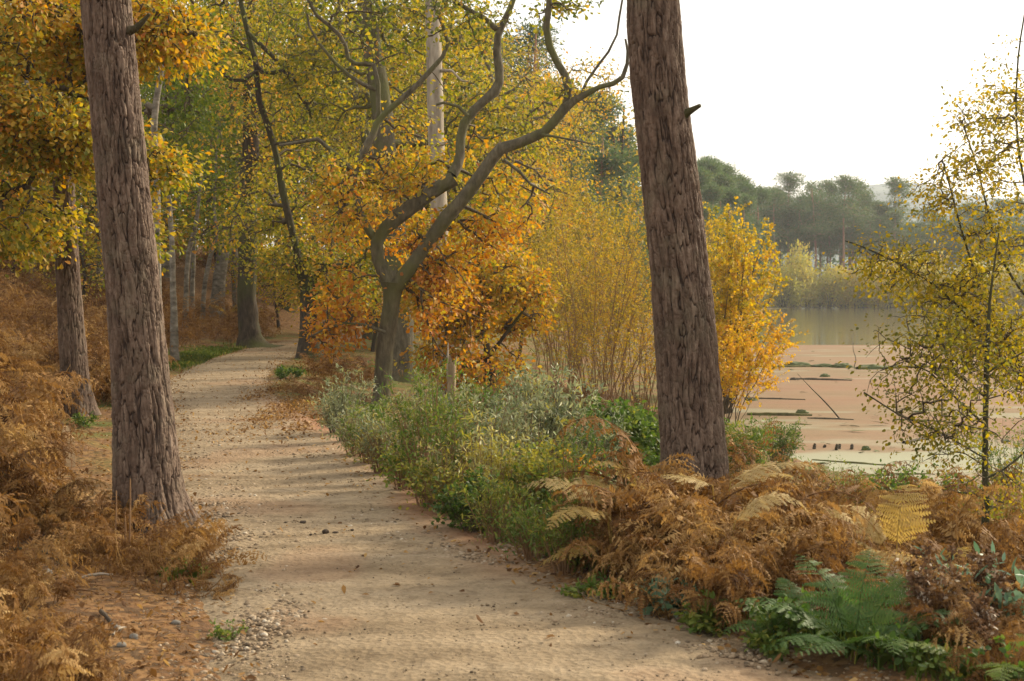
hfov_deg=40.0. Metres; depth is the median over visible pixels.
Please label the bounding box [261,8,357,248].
birch tree
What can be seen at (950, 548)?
seed stalk
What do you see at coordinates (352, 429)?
shrub
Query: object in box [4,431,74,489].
bracken clump
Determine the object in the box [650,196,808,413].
birch tree
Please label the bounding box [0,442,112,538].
bracken clump
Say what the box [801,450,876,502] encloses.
shrub
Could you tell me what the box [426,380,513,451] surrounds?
shrub
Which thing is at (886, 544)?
bracken clump
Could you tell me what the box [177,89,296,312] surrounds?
birch tree
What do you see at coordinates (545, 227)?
sapling
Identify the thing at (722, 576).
bracken clump
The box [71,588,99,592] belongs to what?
fallen twig
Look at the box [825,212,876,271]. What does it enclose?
pine tree
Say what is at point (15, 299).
bracken clump
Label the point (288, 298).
sapling
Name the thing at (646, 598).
bracken clump
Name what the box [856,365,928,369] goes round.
floating log
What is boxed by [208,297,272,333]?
bracken clump
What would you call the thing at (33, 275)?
bracken clump
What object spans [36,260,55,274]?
bracken clump
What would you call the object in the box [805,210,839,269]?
pine tree
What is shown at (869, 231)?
pine tree
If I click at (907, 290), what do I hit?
willow bush
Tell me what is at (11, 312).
bracken clump
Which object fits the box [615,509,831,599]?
bracken clump
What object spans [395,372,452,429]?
shrub
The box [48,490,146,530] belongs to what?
bracken clump
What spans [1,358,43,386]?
bracken clump
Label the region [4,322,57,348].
bracken clump
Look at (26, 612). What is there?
bracken clump
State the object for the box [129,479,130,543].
bracken stalk
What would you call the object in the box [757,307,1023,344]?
water
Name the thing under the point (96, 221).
sapling
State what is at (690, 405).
pine tree
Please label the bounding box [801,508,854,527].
bracken fern
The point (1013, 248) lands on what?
pine tree
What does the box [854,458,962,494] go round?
shrub
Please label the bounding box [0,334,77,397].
bracken clump
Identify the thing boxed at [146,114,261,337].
birch tree
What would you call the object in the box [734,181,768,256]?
pine tree
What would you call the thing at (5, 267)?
bracken clump
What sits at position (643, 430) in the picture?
shrub
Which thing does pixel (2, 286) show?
bracken clump
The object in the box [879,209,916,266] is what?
pine tree
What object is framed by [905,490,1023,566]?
bracken clump
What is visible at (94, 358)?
bracken clump
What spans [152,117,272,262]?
sapling
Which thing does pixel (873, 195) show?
pine tree
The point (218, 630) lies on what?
weed
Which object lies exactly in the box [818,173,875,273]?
pine tree
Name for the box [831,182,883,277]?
pine tree
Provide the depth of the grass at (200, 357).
6.16 m
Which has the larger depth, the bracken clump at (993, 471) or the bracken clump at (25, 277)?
the bracken clump at (25, 277)
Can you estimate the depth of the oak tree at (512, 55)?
59.15 m
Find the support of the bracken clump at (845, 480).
on the ground at (98, 451)
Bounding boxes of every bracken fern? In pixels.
[211,304,236,313]
[523,475,618,576]
[585,461,644,490]
[643,461,823,509]
[732,491,807,535]
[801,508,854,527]
[819,484,963,585]
[926,547,970,580]
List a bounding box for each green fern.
[712,577,815,635]
[732,549,968,655]
[881,634,1023,680]
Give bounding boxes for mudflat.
[722,345,1023,492]
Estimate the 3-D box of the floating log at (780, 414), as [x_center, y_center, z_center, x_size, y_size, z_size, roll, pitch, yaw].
[5.973,1.659,31.421,1.435,0.109,0.106,0,2,7]
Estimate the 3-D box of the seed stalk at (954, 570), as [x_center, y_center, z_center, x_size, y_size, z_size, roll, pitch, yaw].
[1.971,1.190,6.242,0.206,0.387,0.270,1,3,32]
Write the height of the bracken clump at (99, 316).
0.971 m
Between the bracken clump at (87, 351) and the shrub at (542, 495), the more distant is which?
the bracken clump at (87, 351)
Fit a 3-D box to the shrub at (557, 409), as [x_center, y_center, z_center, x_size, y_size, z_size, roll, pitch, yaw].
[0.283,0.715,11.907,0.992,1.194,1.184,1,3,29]
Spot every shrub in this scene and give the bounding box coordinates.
[307,389,371,432]
[318,363,380,440]
[319,393,380,456]
[331,389,396,463]
[343,420,377,460]
[347,402,421,472]
[348,410,421,473]
[366,431,432,489]
[367,354,509,490]
[383,448,458,510]
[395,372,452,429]
[401,460,472,517]
[411,428,502,500]
[421,459,521,532]
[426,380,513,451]
[427,375,535,492]
[444,462,540,545]
[468,374,565,452]
[471,424,534,491]
[478,482,573,560]
[481,354,608,479]
[483,171,643,370]
[486,430,571,526]
[488,168,712,418]
[490,213,641,401]
[493,452,612,525]
[509,128,715,398]
[516,489,605,576]
[517,445,603,532]
[535,389,638,483]
[546,201,720,419]
[567,190,755,412]
[574,393,657,446]
[575,405,659,486]
[634,434,659,484]
[724,412,776,476]
[758,414,806,471]
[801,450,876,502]
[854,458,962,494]
[918,476,998,491]
[953,483,1022,524]
[964,419,1023,500]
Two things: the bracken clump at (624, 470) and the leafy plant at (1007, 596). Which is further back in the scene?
the bracken clump at (624, 470)
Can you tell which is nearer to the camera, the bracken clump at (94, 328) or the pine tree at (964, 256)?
the bracken clump at (94, 328)
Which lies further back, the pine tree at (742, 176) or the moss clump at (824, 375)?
the pine tree at (742, 176)
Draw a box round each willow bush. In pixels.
[741,266,773,307]
[756,262,777,306]
[768,264,808,307]
[769,261,796,307]
[777,239,821,307]
[799,271,820,306]
[807,265,836,307]
[813,262,853,307]
[819,282,837,307]
[832,262,863,307]
[832,278,852,307]
[836,262,878,307]
[850,270,879,307]
[855,265,894,307]
[864,241,907,307]
[886,258,916,307]
[899,291,916,307]
[903,240,949,307]
[909,266,938,307]
[945,270,976,307]
[968,259,997,307]
[984,266,1005,304]
[990,251,1023,307]
[1006,259,1023,307]
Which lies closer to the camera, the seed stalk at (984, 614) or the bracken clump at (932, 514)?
the seed stalk at (984, 614)
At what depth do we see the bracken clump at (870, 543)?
7.92 m
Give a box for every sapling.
[0,139,98,275]
[2,167,168,305]
[52,114,210,257]
[75,184,94,245]
[151,189,193,244]
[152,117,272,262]
[211,188,334,327]
[262,205,377,338]
[290,164,451,351]
[296,180,366,269]
[361,208,490,352]
[420,181,552,361]
[455,180,596,359]
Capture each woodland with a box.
[0,49,650,321]
[540,218,1022,315]
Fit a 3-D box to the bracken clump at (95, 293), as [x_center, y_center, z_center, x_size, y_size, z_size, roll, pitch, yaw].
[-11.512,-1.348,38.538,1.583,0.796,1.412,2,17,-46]
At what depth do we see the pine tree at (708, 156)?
158.84 m
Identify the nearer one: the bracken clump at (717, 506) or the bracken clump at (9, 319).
the bracken clump at (717, 506)
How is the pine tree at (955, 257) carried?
on the ground at (98, 451)
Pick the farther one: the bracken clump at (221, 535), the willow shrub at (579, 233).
the willow shrub at (579, 233)
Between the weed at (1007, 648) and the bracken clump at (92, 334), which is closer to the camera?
the weed at (1007, 648)
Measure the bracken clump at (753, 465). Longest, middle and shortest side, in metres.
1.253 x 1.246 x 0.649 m
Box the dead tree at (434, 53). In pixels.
[425,0,468,396]
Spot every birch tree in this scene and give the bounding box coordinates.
[1,69,96,292]
[17,71,156,283]
[30,3,154,261]
[135,0,245,277]
[139,57,243,361]
[142,0,256,295]
[145,73,262,314]
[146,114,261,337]
[153,0,310,266]
[161,121,241,332]
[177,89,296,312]
[180,21,311,321]
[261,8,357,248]
[644,305,804,424]
[645,201,777,382]
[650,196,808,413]
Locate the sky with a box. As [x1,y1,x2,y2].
[67,0,1023,252]
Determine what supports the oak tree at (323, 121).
on the ground at (98, 451)
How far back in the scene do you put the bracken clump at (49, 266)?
40.32 m
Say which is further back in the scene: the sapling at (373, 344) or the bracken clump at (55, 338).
the sapling at (373, 344)
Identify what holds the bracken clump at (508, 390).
on the ground at (98, 451)
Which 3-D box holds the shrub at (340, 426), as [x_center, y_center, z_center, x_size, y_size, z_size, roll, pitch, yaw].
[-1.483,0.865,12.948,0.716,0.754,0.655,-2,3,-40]
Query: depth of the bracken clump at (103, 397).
18.27 m
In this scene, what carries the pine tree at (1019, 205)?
on the ground at (98, 451)
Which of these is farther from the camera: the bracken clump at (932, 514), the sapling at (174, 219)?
the sapling at (174, 219)
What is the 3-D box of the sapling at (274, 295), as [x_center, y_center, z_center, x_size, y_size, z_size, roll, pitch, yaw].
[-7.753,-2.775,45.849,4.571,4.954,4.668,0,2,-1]
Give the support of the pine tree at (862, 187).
on the ground at (98, 451)
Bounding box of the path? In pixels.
[170,327,847,680]
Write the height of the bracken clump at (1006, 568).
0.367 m
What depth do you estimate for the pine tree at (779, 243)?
203.06 m
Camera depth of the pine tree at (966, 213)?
214.84 m
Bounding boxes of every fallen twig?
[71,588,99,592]
[76,583,105,587]
[81,572,112,577]
[99,609,115,629]
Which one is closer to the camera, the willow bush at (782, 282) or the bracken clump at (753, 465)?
the bracken clump at (753, 465)
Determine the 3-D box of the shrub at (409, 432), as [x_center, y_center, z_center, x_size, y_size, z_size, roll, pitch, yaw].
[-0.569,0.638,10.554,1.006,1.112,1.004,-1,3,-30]
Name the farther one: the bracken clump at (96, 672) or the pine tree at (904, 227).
the pine tree at (904, 227)
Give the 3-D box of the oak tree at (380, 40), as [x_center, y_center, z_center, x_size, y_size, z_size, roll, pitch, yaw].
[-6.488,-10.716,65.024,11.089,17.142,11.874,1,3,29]
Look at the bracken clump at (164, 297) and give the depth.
41.43 m
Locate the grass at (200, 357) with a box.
[52,343,1022,680]
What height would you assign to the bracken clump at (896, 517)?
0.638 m
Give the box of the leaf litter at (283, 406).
[1,324,961,680]
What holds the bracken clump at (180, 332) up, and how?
on the ground at (98, 451)
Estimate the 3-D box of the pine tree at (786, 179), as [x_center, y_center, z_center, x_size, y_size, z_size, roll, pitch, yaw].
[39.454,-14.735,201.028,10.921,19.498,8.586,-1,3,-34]
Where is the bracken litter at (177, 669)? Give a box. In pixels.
[2,498,195,680]
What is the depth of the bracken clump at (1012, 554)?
9.33 m
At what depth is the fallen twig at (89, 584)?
7.07 m
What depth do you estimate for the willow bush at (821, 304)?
189.40 m
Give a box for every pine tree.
[49,2,100,416]
[80,0,207,534]
[453,20,519,207]
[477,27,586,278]
[486,13,619,310]
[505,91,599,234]
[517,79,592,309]
[563,159,614,282]
[566,87,642,306]
[573,88,647,314]
[581,136,648,292]
[589,120,647,265]
[612,146,648,315]
[626,0,728,492]
[630,147,649,294]
[697,154,731,210]
[697,157,736,242]
[697,166,724,265]
[700,166,735,251]
[700,182,737,279]
[706,168,758,289]
[716,184,748,274]
[718,160,746,200]
[719,182,761,279]
[732,190,772,281]
[734,170,766,284]
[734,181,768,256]
[744,184,781,303]
[748,185,782,303]
[755,203,776,242]
[756,186,795,303]
[764,200,786,271]
[765,185,796,303]
[767,192,794,302]
[768,170,810,274]
[776,204,813,270]
[778,193,820,305]
[779,180,839,278]
[780,184,838,268]
[797,189,842,285]
[804,183,824,261]
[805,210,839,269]
[807,205,844,274]
[814,178,843,270]
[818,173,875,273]
[818,214,847,304]
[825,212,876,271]
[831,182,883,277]
[835,178,875,269]
[847,216,884,305]
[857,188,879,262]
[864,202,894,264]
[865,216,879,304]
[871,175,922,304]
[872,215,891,261]
[873,205,895,274]
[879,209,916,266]
[885,205,926,302]
[891,222,930,261]
[893,236,908,263]
[906,221,930,252]
[908,205,957,262]
[923,213,950,270]
[928,237,962,277]
[929,221,963,276]
[938,217,969,274]
[944,221,988,263]
[944,223,962,268]
[951,206,967,269]
[955,201,984,302]
[959,202,975,267]
[968,209,997,250]
[969,210,994,304]
[981,197,1023,276]
[991,233,1009,266]
[998,224,1022,271]
[1005,196,1023,282]
[1009,213,1023,258]
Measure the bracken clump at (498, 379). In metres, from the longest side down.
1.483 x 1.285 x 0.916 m
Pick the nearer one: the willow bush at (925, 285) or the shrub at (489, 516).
the shrub at (489, 516)
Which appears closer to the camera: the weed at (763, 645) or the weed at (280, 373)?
the weed at (763, 645)
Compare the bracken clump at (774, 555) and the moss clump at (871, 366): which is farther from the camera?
the moss clump at (871, 366)
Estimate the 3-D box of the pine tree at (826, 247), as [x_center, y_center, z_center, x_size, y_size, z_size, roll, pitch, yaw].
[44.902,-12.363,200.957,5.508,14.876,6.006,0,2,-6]
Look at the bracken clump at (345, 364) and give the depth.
28.07 m
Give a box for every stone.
[116,642,126,646]
[129,633,137,639]
[171,620,180,624]
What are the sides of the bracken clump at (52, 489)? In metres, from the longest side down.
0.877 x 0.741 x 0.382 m
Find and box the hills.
[520,183,1023,284]
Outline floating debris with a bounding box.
[747,351,1022,483]
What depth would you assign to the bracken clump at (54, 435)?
10.58 m
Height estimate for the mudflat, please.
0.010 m
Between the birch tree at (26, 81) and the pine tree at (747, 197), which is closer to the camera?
the birch tree at (26, 81)
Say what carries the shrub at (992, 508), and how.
on the ground at (98, 451)
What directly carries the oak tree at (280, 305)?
on the ground at (98, 451)
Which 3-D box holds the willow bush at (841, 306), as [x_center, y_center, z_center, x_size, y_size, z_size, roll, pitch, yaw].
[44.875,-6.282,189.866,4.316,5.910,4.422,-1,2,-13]
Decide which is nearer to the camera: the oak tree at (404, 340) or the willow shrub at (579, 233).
the oak tree at (404, 340)
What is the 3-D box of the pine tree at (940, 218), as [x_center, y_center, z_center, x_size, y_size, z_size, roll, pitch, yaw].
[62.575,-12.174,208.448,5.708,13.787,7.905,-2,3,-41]
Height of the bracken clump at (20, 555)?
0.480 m
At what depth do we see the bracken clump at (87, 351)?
21.21 m
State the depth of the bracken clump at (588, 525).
7.33 m
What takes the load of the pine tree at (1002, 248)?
on the ground at (98, 451)
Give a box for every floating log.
[744,397,804,399]
[747,412,811,415]
[763,365,811,366]
[798,378,851,380]
[807,417,853,419]
[812,459,887,465]
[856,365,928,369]
[858,472,930,475]
[895,419,953,421]
[902,432,952,442]
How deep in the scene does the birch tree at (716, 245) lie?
35.51 m
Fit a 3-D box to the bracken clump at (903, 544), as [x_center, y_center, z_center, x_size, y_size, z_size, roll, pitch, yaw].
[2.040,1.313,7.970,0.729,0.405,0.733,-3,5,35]
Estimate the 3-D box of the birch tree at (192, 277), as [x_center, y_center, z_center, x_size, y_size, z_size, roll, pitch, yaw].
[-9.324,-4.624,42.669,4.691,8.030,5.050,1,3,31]
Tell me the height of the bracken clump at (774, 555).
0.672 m
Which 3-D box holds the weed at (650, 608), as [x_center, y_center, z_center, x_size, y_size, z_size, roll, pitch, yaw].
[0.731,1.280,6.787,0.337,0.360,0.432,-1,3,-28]
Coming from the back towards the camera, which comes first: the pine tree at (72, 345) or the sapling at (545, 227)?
the sapling at (545, 227)
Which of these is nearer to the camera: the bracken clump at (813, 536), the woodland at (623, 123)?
the bracken clump at (813, 536)
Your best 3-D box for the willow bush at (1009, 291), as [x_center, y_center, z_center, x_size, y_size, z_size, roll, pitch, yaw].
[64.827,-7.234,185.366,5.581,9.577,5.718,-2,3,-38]
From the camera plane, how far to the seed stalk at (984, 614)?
5.54 m
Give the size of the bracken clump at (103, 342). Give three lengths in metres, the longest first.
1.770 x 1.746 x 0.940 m
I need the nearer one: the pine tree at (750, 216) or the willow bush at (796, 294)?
the pine tree at (750, 216)
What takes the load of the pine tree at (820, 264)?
on the ground at (98, 451)
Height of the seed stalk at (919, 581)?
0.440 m
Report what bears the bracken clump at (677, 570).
on the ground at (98, 451)
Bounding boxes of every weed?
[66,410,100,427]
[165,554,214,579]
[207,618,248,641]
[275,364,305,379]
[556,571,625,599]
[632,565,705,617]
[674,589,743,636]
[739,627,807,661]
[745,586,824,647]
[858,617,955,675]
[918,643,1021,680]
[963,634,1023,680]
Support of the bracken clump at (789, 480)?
on the ground at (98, 451)
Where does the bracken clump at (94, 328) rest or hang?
on the ground at (98, 451)
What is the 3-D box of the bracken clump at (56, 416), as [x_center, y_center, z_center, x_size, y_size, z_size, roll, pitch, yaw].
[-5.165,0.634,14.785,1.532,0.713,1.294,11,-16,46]
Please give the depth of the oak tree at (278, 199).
73.73 m
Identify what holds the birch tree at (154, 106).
on the ground at (98, 451)
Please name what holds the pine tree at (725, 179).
on the ground at (98, 451)
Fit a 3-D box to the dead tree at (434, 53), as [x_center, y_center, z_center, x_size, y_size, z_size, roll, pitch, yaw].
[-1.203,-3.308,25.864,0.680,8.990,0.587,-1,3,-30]
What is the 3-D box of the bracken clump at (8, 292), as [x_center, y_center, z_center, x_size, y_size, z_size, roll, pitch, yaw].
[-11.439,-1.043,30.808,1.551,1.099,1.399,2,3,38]
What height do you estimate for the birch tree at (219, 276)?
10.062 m
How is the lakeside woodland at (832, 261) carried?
on the ground at (98, 451)
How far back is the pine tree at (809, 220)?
198.28 m
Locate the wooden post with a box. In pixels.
[62,426,75,466]
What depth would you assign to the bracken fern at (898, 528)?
7.67 m
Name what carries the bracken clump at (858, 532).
on the ground at (98, 451)
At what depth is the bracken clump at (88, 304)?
31.93 m
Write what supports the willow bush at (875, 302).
on the ground at (98, 451)
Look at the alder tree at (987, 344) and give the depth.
9.63 m
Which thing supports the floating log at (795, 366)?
on the water
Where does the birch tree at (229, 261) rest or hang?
on the ground at (98, 451)
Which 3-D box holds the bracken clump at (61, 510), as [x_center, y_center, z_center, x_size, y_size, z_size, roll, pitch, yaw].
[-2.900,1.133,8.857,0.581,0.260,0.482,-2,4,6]
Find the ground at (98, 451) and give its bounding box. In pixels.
[0,241,1018,680]
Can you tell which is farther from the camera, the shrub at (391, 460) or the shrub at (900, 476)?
the shrub at (900, 476)
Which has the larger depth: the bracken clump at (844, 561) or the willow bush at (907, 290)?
the willow bush at (907, 290)
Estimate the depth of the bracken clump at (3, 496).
8.66 m
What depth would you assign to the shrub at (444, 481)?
9.67 m
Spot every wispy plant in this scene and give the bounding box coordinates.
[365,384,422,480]
[421,403,477,499]
[459,408,521,506]
[497,392,556,499]
[528,425,592,538]
[565,419,613,523]
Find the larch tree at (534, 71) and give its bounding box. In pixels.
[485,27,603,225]
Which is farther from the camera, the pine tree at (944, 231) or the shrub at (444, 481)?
the pine tree at (944, 231)
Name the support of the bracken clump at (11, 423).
on the ground at (98, 451)
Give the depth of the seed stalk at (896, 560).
6.56 m
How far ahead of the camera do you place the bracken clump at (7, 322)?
22.27 m
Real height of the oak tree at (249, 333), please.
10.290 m
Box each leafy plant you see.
[915,541,1016,593]
[974,557,1023,631]
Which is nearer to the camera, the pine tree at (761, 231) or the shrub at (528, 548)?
the shrub at (528, 548)
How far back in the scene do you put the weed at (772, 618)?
6.05 m
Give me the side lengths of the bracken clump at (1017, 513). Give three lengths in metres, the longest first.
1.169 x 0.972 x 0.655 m
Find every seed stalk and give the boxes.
[878,558,909,612]
[898,539,967,606]
[903,561,951,645]
[940,561,973,596]
[953,589,1004,655]
[965,544,1014,610]
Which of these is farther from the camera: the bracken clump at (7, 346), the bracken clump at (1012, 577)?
the bracken clump at (7, 346)
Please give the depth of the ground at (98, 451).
7.91 m
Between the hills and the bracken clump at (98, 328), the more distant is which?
the hills
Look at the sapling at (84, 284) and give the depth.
34.04 m
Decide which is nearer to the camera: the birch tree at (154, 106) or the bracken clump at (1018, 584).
the bracken clump at (1018, 584)
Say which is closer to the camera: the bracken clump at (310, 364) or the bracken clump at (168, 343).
the bracken clump at (310, 364)
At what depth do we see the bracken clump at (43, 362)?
19.00 m
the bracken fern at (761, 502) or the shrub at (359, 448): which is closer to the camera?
the bracken fern at (761, 502)
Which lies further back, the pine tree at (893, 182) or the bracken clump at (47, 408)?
the pine tree at (893, 182)
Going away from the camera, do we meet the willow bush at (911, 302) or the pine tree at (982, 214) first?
the willow bush at (911, 302)
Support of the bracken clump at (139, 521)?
on the ground at (98, 451)
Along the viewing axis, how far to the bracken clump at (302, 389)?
19.70 m
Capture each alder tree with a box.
[815,15,1023,417]
[838,233,1023,525]
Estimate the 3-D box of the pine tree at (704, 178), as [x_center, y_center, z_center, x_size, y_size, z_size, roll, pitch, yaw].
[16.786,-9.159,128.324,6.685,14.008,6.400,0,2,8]
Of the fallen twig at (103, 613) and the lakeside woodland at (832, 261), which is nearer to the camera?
the fallen twig at (103, 613)
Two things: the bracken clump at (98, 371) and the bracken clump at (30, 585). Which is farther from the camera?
the bracken clump at (98, 371)
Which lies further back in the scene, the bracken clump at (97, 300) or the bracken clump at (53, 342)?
the bracken clump at (97, 300)
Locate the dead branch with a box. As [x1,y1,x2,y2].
[803,380,839,417]
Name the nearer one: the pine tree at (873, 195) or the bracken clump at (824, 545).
the bracken clump at (824, 545)
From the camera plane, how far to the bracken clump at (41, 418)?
13.39 m
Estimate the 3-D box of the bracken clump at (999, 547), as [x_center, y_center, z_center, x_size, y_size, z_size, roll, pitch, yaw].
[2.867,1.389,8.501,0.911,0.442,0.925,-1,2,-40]
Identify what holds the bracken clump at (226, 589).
on the ground at (98, 451)
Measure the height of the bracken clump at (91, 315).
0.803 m
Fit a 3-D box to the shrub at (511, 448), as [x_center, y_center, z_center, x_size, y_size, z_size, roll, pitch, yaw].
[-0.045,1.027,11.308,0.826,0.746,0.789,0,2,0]
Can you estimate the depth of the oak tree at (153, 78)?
61.72 m
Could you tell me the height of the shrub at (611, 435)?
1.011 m
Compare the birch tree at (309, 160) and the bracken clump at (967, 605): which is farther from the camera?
the birch tree at (309, 160)
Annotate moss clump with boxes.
[783,361,810,365]
[795,409,808,413]
[810,363,831,366]
[819,373,829,376]
[831,363,852,367]
[854,364,887,368]
[861,446,870,449]
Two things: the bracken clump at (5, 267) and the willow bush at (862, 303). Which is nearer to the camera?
the bracken clump at (5, 267)
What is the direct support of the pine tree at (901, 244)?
on the ground at (98, 451)
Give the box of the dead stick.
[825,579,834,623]
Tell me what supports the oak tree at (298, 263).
on the ground at (98, 451)
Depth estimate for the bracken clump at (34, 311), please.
29.83 m
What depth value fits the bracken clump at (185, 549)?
7.52 m
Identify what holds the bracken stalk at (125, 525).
on the ground at (98, 451)
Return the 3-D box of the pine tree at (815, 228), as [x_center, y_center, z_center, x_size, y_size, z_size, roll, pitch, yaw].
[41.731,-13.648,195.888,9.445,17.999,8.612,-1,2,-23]
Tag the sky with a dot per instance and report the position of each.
(816, 89)
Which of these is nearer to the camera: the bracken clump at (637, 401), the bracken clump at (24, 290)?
the bracken clump at (637, 401)
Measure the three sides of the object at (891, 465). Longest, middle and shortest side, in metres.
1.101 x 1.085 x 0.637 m
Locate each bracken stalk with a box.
[124,512,125,547]
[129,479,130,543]
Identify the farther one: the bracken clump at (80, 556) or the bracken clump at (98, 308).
the bracken clump at (98, 308)
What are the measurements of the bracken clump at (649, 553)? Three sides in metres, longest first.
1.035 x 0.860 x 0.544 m
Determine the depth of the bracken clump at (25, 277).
35.91 m
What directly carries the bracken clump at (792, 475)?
on the ground at (98, 451)
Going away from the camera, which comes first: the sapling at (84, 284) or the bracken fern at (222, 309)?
the sapling at (84, 284)
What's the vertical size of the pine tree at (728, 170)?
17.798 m
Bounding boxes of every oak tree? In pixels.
[0,0,243,277]
[0,3,86,183]
[0,4,86,100]
[134,0,273,188]
[149,2,296,234]
[153,0,352,347]
[159,0,381,362]
[178,0,454,311]
[199,2,427,312]
[213,0,511,340]
[225,152,334,241]
[230,0,493,159]
[243,0,574,383]
[257,124,312,250]
[263,26,605,246]
[279,0,628,407]
[314,35,634,343]
[390,0,585,212]
[390,227,570,414]
[413,60,631,332]
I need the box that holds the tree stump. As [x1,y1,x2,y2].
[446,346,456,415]
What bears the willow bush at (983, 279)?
on the ground at (98, 451)
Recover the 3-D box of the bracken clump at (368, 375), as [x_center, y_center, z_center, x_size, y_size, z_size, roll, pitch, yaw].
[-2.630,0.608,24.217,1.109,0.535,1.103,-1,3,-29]
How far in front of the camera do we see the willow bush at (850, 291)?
188.18 m
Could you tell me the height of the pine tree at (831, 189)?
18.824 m
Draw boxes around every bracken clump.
[0,259,14,282]
[0,264,52,297]
[0,271,29,318]
[0,271,55,304]
[0,276,50,302]
[0,283,28,337]
[0,285,25,309]
[0,305,29,331]
[0,309,24,341]
[0,321,46,349]
[0,328,30,371]
[0,333,55,371]
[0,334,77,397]
[0,352,15,416]
[0,356,44,394]
[0,359,102,418]
[0,360,74,425]
[0,380,65,462]
[0,384,65,444]
[0,393,48,419]
[0,418,69,488]
[0,426,74,546]
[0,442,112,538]
[0,478,76,530]
[0,504,95,607]
[0,554,100,612]
[0,582,52,634]
[0,588,127,680]
[0,600,144,680]
[1,272,49,314]
[1,286,57,333]
[1,287,37,319]
[1,300,56,329]
[1,301,29,329]
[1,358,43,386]
[1,370,95,475]
[2,295,47,317]
[2,312,104,357]
[2,391,95,481]
[2,603,73,658]
[3,303,52,333]
[3,629,118,680]
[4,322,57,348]
[4,344,100,383]
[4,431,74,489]
[4,601,87,637]
[6,244,54,276]
[6,328,55,364]
[6,342,59,371]
[6,409,59,427]
[7,262,53,294]
[7,612,70,653]
[10,332,57,358]
[14,313,91,338]
[15,342,58,362]
[16,501,88,539]
[17,327,56,346]
[19,272,55,301]
[23,342,101,361]
[25,289,105,318]
[25,361,110,407]
[30,301,106,332]
[33,332,106,361]
[35,281,83,304]
[35,307,106,337]
[36,257,79,275]
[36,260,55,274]
[36,500,122,545]
[40,321,107,380]
[41,335,109,360]
[41,500,166,551]
[42,337,180,384]
[43,310,105,341]
[43,339,109,379]
[43,507,218,556]
[44,281,99,299]
[46,516,143,570]
[47,287,106,309]
[48,344,180,411]
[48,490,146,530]
[51,484,83,511]
[52,504,236,564]
[53,241,96,271]
[57,360,109,402]
[62,491,155,537]
[76,507,208,581]
[79,259,95,277]
[81,282,105,302]
[83,295,106,323]
[83,306,106,336]
[84,307,107,340]
[85,321,107,357]
[86,302,105,317]
[86,327,108,362]
[87,346,174,380]
[87,531,224,596]
[88,308,106,329]
[90,277,105,289]
[92,514,270,570]
[131,546,237,591]
[134,518,241,554]
[161,240,184,268]
[162,279,179,302]
[162,289,180,331]
[162,289,199,316]
[163,308,186,332]
[164,295,206,347]
[164,318,194,347]
[165,323,181,347]
[167,308,218,339]
[168,301,217,319]
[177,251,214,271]
[177,291,233,327]
[187,568,244,600]
[190,241,219,265]
[197,240,211,256]
[207,300,274,320]
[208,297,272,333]
[228,297,281,326]
[259,308,289,337]
[273,377,320,396]
[277,380,310,391]
[289,345,335,369]
[290,351,357,377]
[300,348,361,395]
[304,353,359,373]
[320,364,374,388]
[338,353,411,382]
[426,378,497,407]
[478,356,515,400]
[479,365,544,412]
[505,372,556,397]
[533,414,883,581]
[538,452,747,581]
[560,376,599,409]
[569,465,796,577]
[575,390,615,411]
[578,486,749,537]
[578,495,791,602]
[580,492,819,598]
[581,518,772,622]
[593,467,862,592]
[605,481,798,601]
[614,388,646,409]
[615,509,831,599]
[642,460,857,538]
[668,538,840,635]
[685,482,871,609]
[685,518,874,613]
[705,462,815,513]
[722,519,879,607]
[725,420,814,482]
[725,478,850,530]
[728,517,869,602]
[732,471,827,489]
[739,493,853,537]
[741,482,864,515]
[752,486,855,509]
[766,485,813,496]
[770,462,838,489]
[771,470,859,503]
[777,499,907,581]
[783,484,822,498]
[794,469,915,509]
[797,470,885,515]
[805,567,941,615]
[827,533,892,581]
[835,498,974,567]
[835,504,894,547]
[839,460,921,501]
[842,479,967,528]
[848,475,971,505]
[850,532,930,597]
[850,575,989,634]
[851,490,991,520]
[851,514,916,575]
[852,546,992,626]
[863,483,1023,566]
[873,492,1023,559]
[878,537,953,577]
[880,548,1023,652]
[887,533,985,589]
[889,480,977,498]
[890,488,995,525]
[892,569,1023,613]
[899,569,1023,649]
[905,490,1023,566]
[913,461,1023,514]
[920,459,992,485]
[932,604,1023,680]
[935,565,1021,587]
[937,594,1023,649]
[942,528,1023,582]
[944,482,1023,566]
[944,501,1023,566]
[955,562,1023,601]
[958,527,1023,568]
[962,482,1023,509]
[971,458,1023,490]
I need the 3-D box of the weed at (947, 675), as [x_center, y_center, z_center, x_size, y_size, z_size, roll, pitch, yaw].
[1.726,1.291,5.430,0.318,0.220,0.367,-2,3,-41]
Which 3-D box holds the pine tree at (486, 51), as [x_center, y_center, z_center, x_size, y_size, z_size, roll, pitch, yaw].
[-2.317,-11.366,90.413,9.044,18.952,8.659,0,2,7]
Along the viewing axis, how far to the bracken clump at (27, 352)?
18.14 m
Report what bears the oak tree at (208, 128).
on the ground at (98, 451)
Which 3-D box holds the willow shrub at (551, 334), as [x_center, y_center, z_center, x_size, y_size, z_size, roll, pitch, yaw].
[0.909,-0.623,29.960,3.634,4.128,3.603,-2,3,-44]

